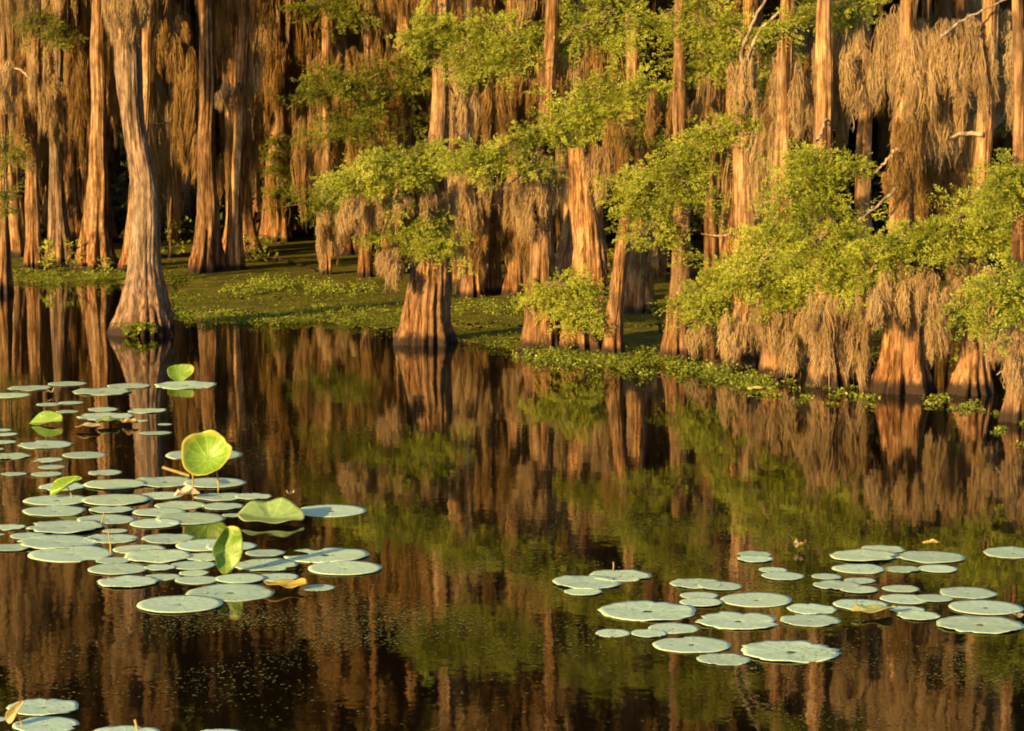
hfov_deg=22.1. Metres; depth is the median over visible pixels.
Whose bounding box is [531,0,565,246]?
cypress tree
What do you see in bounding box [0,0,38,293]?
cypress tree
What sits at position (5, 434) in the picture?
lotus pad
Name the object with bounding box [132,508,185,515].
lotus pad
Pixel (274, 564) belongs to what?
lotus pad
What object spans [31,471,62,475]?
lotus pad
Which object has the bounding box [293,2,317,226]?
cypress tree
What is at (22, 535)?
lotus pad
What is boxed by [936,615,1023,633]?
lotus pad
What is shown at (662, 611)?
lotus pad
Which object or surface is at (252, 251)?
sapling
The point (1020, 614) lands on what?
withered leaf
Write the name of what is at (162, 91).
cypress tree
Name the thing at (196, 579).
lotus pad
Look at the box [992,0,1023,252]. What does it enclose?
cypress tree
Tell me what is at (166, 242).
sapling
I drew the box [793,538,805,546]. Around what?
withered leaf
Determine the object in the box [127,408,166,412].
lotus pad
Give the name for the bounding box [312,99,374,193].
cypress tree
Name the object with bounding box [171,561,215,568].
lotus pad
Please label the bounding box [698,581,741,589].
lotus pad
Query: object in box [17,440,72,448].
lotus pad
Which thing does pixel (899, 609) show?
lotus pad
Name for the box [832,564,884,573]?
lotus pad
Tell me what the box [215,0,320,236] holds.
cypress tree
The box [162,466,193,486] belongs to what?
lotus stalk
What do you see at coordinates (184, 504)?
lotus pad
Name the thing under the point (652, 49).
cypress tree
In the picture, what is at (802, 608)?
lotus pad
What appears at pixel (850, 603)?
lotus pad
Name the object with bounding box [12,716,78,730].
lotus pad
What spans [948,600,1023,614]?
lotus pad
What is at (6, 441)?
lotus pad
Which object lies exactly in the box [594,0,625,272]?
cypress tree
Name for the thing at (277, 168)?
cypress tree
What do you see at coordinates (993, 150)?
cypress tree
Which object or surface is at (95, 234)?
cypress tree
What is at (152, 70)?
cypress tree
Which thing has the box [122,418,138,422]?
withered leaf
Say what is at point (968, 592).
lotus pad
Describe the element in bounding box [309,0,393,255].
cypress tree
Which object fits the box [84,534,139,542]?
lotus pad
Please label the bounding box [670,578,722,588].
lotus pad
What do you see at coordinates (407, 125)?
cypress tree
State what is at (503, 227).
cypress tree
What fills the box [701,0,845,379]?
cypress tree
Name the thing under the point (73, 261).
sapling
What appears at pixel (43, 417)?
lotus leaf
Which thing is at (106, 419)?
withered leaf
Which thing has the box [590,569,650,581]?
lotus pad
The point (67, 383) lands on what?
lotus pad
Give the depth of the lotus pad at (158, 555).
16.28 m
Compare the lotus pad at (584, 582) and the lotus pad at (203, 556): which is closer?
the lotus pad at (584, 582)
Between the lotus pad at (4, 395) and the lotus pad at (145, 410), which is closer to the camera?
the lotus pad at (145, 410)
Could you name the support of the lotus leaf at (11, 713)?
on the water
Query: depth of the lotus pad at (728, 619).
14.36 m
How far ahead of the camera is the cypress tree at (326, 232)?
38.27 m
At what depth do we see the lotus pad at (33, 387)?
24.94 m
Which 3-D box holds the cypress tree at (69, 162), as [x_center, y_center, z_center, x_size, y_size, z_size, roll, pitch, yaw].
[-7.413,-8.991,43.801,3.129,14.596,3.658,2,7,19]
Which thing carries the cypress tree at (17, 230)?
on the water
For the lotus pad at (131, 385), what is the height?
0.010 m
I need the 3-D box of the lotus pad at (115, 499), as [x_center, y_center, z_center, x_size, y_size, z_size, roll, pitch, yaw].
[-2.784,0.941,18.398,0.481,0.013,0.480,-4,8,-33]
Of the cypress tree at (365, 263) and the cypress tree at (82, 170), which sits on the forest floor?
the cypress tree at (82, 170)
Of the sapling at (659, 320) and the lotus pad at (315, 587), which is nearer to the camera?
the lotus pad at (315, 587)
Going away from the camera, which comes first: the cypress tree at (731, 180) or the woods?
the cypress tree at (731, 180)
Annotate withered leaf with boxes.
[75,422,101,426]
[95,416,123,422]
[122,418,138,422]
[174,484,200,495]
[263,578,307,587]
[747,386,768,388]
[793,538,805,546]
[851,604,897,612]
[923,539,939,542]
[1012,612,1023,616]
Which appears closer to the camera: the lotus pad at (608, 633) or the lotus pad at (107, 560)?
the lotus pad at (608, 633)
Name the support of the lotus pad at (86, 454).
on the water
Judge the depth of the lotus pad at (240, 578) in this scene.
15.53 m
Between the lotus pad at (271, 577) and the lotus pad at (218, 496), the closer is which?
the lotus pad at (271, 577)
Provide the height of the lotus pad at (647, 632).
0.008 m
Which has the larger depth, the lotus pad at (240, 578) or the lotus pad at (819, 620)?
the lotus pad at (240, 578)
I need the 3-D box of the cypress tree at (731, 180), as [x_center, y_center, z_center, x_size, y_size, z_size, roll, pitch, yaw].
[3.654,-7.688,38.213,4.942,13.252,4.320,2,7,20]
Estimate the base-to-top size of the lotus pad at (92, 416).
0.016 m
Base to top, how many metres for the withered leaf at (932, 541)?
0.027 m
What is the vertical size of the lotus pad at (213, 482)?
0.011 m
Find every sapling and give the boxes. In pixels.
[35,238,57,270]
[57,237,82,271]
[90,255,114,274]
[160,215,192,257]
[225,234,280,262]
[606,247,614,289]
[642,298,667,332]
[871,331,881,366]
[948,309,962,375]
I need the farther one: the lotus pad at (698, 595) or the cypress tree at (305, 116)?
the cypress tree at (305, 116)
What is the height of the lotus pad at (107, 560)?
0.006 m
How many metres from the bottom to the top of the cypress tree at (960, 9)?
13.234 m
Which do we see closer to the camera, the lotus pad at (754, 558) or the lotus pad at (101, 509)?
the lotus pad at (754, 558)
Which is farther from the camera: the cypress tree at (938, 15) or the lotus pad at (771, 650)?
the cypress tree at (938, 15)
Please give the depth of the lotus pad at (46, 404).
23.68 m
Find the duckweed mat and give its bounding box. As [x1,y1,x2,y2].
[11,237,1010,362]
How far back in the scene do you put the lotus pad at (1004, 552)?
16.40 m
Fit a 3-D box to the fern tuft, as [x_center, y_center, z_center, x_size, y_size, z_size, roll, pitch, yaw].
[-4.257,-0.413,29.741,0.494,0.235,0.329,2,7,15]
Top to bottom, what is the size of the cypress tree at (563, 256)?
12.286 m
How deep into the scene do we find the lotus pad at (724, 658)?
13.42 m
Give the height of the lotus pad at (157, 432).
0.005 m
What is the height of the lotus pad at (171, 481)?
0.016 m
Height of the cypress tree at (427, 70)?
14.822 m
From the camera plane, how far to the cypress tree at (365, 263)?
37.27 m
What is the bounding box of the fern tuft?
[113,320,158,335]
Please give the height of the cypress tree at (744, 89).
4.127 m
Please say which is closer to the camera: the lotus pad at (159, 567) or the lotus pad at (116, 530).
the lotus pad at (159, 567)
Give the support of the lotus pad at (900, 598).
on the water
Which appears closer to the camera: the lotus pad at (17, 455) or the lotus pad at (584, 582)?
the lotus pad at (584, 582)
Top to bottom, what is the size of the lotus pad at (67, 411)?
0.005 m
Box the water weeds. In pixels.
[11,245,1023,445]
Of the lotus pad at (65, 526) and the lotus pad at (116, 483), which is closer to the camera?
the lotus pad at (65, 526)
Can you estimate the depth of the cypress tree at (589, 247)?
33.20 m
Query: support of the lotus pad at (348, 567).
on the water
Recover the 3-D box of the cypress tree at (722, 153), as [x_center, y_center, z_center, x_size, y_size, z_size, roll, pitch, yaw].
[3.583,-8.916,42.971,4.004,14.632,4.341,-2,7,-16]
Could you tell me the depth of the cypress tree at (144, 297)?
29.87 m
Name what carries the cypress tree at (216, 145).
on the forest floor
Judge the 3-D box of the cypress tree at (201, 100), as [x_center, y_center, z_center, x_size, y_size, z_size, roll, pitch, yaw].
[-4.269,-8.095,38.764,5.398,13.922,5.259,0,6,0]
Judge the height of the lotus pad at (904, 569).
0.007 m
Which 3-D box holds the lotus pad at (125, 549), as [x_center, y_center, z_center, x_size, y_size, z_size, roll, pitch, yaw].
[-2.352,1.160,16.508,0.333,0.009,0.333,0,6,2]
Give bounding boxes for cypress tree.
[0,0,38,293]
[7,0,45,256]
[8,0,68,268]
[9,0,91,264]
[15,20,78,235]
[23,34,110,130]
[38,119,45,202]
[41,0,111,249]
[46,5,86,217]
[66,0,119,271]
[70,0,120,242]
[91,0,174,336]
[106,45,121,182]
[108,0,152,272]
[127,0,182,257]
[150,0,184,172]
[151,0,184,122]
[153,0,198,199]
[155,0,263,273]
[183,0,198,39]
[183,0,223,218]
[184,2,222,198]
[198,0,269,270]
[215,0,280,256]
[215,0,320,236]
[215,107,263,216]
[250,0,306,242]
[255,4,321,235]
[260,0,418,277]
[266,0,431,272]
[285,0,332,239]
[289,0,350,274]
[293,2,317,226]
[299,13,321,212]
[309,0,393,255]
[309,0,589,346]
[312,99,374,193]
[350,0,396,252]
[362,4,431,192]
[414,0,535,285]
[415,11,426,209]
[422,0,672,351]
[434,0,517,297]
[475,0,566,296]
[475,1,502,193]
[483,0,502,294]
[500,0,569,261]
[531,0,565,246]
[542,0,607,220]
[553,67,624,306]
[555,0,625,281]
[587,156,698,355]
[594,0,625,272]
[601,0,666,313]
[608,0,769,360]
[620,0,658,181]
[620,0,687,237]
[650,0,656,70]
[655,0,705,271]
[659,0,807,366]
[690,1,768,110]
[691,0,734,284]
[691,57,720,238]
[696,99,721,222]
[698,0,812,288]
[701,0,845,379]
[717,47,722,199]
[718,0,768,273]
[721,0,802,255]
[743,0,941,390]
[765,0,838,285]
[832,0,897,311]
[833,0,987,394]
[833,3,849,44]
[875,0,899,214]
[876,0,930,254]
[878,0,898,190]
[888,0,1002,279]
[901,0,1012,395]
[916,0,1003,213]
[922,0,981,272]
[928,0,1023,422]
[934,0,982,106]
[991,2,1003,183]
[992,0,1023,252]
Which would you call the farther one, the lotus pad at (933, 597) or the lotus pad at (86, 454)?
the lotus pad at (86, 454)
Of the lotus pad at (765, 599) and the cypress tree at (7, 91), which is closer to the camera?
the lotus pad at (765, 599)
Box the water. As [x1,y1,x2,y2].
[0,271,1023,730]
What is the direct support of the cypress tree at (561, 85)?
on the water
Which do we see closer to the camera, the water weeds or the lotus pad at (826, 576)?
the lotus pad at (826, 576)
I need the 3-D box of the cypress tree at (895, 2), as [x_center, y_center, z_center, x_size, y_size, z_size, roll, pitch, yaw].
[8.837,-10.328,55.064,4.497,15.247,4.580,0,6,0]
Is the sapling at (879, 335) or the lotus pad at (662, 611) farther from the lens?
the sapling at (879, 335)
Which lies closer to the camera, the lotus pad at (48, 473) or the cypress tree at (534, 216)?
the lotus pad at (48, 473)
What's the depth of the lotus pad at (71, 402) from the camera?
23.80 m
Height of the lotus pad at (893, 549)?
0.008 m
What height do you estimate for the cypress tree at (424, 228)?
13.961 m
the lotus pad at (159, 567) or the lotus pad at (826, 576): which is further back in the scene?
the lotus pad at (159, 567)
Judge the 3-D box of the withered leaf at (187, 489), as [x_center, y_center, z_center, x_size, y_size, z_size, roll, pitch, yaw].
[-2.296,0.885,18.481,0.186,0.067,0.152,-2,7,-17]
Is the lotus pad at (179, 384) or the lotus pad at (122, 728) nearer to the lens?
the lotus pad at (122, 728)
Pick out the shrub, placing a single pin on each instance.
(577, 312)
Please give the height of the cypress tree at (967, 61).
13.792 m
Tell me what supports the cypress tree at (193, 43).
on the forest floor
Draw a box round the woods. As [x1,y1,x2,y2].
[19,0,890,157]
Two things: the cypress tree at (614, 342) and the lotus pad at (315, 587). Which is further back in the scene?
the cypress tree at (614, 342)
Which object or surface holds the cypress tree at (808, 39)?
on the water
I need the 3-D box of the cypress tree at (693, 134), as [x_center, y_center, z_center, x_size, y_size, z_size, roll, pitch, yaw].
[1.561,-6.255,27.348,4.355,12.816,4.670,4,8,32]
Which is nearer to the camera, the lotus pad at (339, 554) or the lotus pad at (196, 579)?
the lotus pad at (196, 579)
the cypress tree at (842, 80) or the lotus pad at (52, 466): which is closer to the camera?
the lotus pad at (52, 466)
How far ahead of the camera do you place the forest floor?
51.15 m
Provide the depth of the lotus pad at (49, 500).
18.39 m
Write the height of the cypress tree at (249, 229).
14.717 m
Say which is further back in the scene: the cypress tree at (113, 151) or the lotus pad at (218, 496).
the cypress tree at (113, 151)
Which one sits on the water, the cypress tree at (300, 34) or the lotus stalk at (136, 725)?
the lotus stalk at (136, 725)
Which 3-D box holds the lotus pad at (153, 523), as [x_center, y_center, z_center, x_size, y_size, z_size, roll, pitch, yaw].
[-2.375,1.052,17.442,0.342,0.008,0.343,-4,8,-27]
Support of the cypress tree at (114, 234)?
on the forest floor
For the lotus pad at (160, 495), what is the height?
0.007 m
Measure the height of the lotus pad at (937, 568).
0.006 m
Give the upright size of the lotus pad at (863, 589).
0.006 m
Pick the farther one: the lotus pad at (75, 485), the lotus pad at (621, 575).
the lotus pad at (75, 485)
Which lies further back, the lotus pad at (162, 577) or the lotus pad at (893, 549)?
the lotus pad at (893, 549)
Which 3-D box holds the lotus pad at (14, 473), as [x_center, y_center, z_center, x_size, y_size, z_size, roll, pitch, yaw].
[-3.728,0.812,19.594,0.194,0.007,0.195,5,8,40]
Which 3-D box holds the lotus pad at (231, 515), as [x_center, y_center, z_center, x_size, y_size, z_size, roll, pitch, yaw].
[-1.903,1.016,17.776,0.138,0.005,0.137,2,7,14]
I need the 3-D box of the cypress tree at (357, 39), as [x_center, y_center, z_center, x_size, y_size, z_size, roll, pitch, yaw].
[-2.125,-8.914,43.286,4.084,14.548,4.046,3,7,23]
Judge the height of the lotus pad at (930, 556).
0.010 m
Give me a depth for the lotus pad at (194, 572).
15.74 m
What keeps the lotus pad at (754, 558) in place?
on the water
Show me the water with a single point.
(862, 463)
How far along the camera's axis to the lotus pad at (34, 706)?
12.42 m
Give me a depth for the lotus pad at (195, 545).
16.68 m
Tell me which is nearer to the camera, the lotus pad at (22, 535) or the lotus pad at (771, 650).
the lotus pad at (771, 650)
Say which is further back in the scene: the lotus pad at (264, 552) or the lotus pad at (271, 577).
the lotus pad at (264, 552)
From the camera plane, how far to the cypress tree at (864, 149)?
32.34 m
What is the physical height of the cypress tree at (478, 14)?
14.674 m
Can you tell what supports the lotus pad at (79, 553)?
on the water
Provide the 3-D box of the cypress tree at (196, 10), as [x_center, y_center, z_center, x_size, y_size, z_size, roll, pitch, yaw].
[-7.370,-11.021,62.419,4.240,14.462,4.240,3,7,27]
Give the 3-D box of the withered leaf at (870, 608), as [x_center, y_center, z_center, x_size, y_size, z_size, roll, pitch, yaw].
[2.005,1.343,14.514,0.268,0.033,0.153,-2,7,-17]
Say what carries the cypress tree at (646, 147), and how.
on the water
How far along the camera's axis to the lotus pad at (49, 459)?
20.32 m
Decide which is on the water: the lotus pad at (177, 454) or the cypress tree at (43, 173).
the lotus pad at (177, 454)
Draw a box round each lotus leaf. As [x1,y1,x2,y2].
[5,701,22,725]
[29,411,62,424]
[50,476,81,496]
[167,364,193,380]
[181,430,231,490]
[212,526,242,573]
[237,497,303,522]
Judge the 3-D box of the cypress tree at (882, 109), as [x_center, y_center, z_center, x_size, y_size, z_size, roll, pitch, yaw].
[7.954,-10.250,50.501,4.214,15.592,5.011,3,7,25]
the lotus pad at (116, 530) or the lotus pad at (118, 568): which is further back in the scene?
the lotus pad at (116, 530)
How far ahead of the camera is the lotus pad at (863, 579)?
15.50 m
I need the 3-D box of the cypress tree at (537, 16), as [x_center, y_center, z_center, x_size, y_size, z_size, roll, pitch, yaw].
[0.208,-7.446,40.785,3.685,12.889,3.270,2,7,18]
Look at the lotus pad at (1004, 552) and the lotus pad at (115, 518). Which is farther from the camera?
the lotus pad at (115, 518)
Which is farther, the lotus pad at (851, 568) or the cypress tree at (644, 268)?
the cypress tree at (644, 268)
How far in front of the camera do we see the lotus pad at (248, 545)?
16.61 m
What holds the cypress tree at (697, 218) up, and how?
on the forest floor
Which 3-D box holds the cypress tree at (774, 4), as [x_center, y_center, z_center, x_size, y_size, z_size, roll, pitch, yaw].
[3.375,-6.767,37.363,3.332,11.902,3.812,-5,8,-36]
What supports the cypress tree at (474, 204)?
on the water
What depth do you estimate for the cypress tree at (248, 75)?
39.14 m
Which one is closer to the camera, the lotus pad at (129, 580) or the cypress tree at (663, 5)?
the lotus pad at (129, 580)
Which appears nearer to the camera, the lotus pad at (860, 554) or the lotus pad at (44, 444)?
the lotus pad at (860, 554)
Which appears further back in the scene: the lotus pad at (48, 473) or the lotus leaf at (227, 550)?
the lotus pad at (48, 473)
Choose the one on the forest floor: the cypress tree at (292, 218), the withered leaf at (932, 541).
the cypress tree at (292, 218)
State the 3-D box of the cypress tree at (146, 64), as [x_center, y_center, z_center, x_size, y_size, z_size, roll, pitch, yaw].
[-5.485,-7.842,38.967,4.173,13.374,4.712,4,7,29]
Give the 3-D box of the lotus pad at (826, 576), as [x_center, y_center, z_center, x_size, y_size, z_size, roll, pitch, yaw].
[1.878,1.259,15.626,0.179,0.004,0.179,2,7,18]
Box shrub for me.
[512,263,625,353]
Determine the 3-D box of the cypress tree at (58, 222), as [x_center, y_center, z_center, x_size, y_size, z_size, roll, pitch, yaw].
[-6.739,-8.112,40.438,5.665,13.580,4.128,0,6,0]
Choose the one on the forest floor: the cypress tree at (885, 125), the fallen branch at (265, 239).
the fallen branch at (265, 239)
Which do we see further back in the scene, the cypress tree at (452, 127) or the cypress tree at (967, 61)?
the cypress tree at (452, 127)
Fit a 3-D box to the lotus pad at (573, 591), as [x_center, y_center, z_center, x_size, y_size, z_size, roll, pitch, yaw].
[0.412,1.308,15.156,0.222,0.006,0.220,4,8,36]
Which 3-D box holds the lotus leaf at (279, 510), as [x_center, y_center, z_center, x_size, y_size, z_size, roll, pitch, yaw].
[-1.614,1.057,17.519,0.454,0.290,0.387,0,6,0]
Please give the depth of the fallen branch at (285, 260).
40.97 m
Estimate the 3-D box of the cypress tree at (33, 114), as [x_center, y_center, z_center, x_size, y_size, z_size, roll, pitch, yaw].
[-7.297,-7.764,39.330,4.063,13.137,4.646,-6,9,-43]
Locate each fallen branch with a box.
[221,235,284,243]
[259,258,316,270]
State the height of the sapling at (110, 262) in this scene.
0.364 m
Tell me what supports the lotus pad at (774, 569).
on the water
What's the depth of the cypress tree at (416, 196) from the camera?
50.37 m
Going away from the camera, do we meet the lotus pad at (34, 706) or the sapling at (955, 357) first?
the lotus pad at (34, 706)
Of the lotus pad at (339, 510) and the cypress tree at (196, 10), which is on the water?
the lotus pad at (339, 510)
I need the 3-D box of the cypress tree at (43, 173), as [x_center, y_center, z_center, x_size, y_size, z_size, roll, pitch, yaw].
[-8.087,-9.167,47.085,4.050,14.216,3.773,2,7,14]
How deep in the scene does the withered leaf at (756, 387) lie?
24.63 m
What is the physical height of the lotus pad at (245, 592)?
0.011 m
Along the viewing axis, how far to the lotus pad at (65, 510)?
17.96 m
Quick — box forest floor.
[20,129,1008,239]
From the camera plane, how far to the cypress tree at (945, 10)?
38.49 m
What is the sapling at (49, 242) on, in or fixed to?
on the water
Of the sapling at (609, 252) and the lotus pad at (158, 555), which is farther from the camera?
the sapling at (609, 252)
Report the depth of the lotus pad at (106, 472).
19.66 m
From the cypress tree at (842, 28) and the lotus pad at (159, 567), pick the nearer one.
the lotus pad at (159, 567)
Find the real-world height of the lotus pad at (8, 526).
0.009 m
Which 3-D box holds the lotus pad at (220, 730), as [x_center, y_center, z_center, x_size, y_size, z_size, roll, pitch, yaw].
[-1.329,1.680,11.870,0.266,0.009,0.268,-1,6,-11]
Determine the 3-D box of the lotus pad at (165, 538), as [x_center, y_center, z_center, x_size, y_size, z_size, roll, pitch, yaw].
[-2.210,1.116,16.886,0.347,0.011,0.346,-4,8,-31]
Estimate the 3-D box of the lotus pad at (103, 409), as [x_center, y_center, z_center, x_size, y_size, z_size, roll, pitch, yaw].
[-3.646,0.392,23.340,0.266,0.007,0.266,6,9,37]
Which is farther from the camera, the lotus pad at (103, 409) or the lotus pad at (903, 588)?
the lotus pad at (103, 409)
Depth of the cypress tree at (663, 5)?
38.95 m
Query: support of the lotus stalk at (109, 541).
on the water
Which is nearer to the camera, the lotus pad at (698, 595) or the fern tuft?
the lotus pad at (698, 595)
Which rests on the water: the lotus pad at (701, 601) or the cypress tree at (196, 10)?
the lotus pad at (701, 601)
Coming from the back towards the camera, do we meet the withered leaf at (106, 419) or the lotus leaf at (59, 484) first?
the withered leaf at (106, 419)
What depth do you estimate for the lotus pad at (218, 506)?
18.12 m
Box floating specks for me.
[0,329,1023,730]
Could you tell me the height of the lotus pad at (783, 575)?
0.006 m
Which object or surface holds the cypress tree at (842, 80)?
on the water
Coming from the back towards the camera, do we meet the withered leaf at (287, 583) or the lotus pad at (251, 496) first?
the lotus pad at (251, 496)
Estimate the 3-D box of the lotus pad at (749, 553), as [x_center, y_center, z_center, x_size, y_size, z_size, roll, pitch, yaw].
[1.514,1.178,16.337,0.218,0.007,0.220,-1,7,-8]
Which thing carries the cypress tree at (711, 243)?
on the water
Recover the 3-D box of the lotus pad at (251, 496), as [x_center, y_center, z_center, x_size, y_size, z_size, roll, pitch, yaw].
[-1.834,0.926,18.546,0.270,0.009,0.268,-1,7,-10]
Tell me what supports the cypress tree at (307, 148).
on the forest floor
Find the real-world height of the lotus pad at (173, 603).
0.011 m
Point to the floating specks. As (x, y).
(476, 581)
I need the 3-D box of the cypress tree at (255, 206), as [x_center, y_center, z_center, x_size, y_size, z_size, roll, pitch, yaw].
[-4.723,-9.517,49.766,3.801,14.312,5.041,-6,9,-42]
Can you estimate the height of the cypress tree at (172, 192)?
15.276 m
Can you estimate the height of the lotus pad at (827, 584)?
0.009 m
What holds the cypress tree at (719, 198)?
on the forest floor
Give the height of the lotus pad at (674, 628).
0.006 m
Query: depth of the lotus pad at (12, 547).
16.55 m
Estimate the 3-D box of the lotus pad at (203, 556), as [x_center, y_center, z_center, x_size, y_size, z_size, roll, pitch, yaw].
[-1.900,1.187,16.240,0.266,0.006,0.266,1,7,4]
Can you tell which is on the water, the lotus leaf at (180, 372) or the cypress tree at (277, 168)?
the lotus leaf at (180, 372)
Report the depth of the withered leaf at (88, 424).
22.04 m
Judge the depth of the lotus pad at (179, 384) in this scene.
25.16 m
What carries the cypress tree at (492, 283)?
on the water
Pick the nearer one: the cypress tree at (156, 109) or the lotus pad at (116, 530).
the lotus pad at (116, 530)
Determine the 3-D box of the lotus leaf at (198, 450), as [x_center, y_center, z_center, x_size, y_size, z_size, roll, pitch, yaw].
[-2.182,0.742,18.721,0.366,0.544,0.236,0,6,0]
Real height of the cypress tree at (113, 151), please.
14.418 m
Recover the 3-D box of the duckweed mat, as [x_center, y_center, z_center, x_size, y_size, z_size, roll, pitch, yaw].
[0.000,-1.248,37.787,24.000,0.020,21.620,0,6,0]
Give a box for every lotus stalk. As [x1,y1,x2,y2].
[107,530,111,553]
[134,719,138,729]
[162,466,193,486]
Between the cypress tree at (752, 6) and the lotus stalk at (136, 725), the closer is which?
the lotus stalk at (136, 725)
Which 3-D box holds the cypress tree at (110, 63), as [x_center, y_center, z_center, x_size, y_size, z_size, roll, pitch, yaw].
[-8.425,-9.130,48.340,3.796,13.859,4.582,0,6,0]
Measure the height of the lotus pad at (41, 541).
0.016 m
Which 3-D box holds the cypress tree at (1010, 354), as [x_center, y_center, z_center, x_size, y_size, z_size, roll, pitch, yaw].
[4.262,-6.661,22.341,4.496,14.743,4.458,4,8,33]
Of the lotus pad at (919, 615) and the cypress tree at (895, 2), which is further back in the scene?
the cypress tree at (895, 2)
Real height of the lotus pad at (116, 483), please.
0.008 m
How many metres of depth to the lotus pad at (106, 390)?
24.64 m
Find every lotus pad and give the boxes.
[0,393,30,397]
[0,433,17,435]
[0,440,16,443]
[0,452,30,458]
[0,524,25,529]
[0,543,30,550]
[1,472,26,475]
[6,698,78,715]
[7,385,52,390]
[10,532,46,538]
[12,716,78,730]
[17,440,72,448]
[17,534,98,548]
[22,505,85,515]
[23,495,85,504]
[27,520,104,532]
[28,545,112,561]
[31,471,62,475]
[35,457,62,461]
[36,403,59,405]
[38,465,65,468]
[39,482,84,490]
[48,381,86,385]
[56,410,78,412]
[59,401,83,403]
[62,451,106,457]
[72,387,131,394]
[76,412,134,419]
[77,514,135,523]
[82,494,150,505]
[83,479,146,488]
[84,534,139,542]
[88,407,117,410]
[88,469,121,474]
[88,506,133,512]
[88,563,146,574]
[94,725,159,730]
[96,557,130,563]
[96,575,159,586]
[103,529,127,532]
[107,383,150,387]
[112,544,165,553]
[124,549,191,562]
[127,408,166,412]
[130,518,180,527]
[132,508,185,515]
[136,476,195,486]
[137,595,222,612]
[140,431,171,434]
[141,533,194,543]
[143,492,183,498]
[144,564,175,569]
[146,574,180,580]
[154,380,216,388]
[154,501,205,508]
[155,512,225,524]
[165,450,242,458]
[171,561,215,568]
[175,539,216,550]
[175,576,216,583]
[179,570,208,575]
[183,478,246,487]
[185,583,274,601]
[187,553,214,560]
[194,493,239,500]
[201,729,238,730]
[202,502,243,509]
[206,542,256,549]
[215,573,264,582]
[222,513,236,516]
[235,493,271,498]
[235,558,298,569]
[245,549,284,555]
[261,573,298,581]
[284,547,368,562]
[301,504,365,516]
[302,584,334,590]
[308,560,381,574]
[552,575,620,588]
[564,588,601,594]
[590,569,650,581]
[596,629,630,636]
[597,600,695,620]
[631,629,667,636]
[648,623,698,633]
[652,636,730,652]
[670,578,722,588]
[680,592,717,597]
[680,598,721,605]
[695,611,778,628]
[696,653,750,664]
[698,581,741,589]
[720,592,791,606]
[737,551,770,555]
[738,555,772,561]
[741,640,840,662]
[759,567,786,571]
[761,572,803,579]
[780,614,840,626]
[787,603,836,613]
[811,573,840,578]
[813,580,860,588]
[829,549,896,560]
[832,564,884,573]
[833,599,887,609]
[840,585,877,592]
[844,577,875,583]
[861,545,904,552]
[880,594,927,603]
[882,585,918,591]
[886,566,920,572]
[889,606,924,612]
[897,610,940,619]
[898,551,965,562]
[914,594,952,601]
[919,565,956,571]
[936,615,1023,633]
[940,587,997,598]
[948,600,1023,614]
[983,546,1023,557]
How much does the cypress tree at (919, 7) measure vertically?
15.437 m
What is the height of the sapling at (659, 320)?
0.468 m
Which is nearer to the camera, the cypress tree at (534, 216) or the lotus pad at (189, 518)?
the lotus pad at (189, 518)
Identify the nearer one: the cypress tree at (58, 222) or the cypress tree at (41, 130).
the cypress tree at (58, 222)
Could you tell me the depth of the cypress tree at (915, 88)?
24.24 m
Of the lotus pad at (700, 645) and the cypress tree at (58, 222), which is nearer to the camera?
the lotus pad at (700, 645)
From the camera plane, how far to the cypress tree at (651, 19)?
53.65 m
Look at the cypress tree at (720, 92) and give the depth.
38.42 m

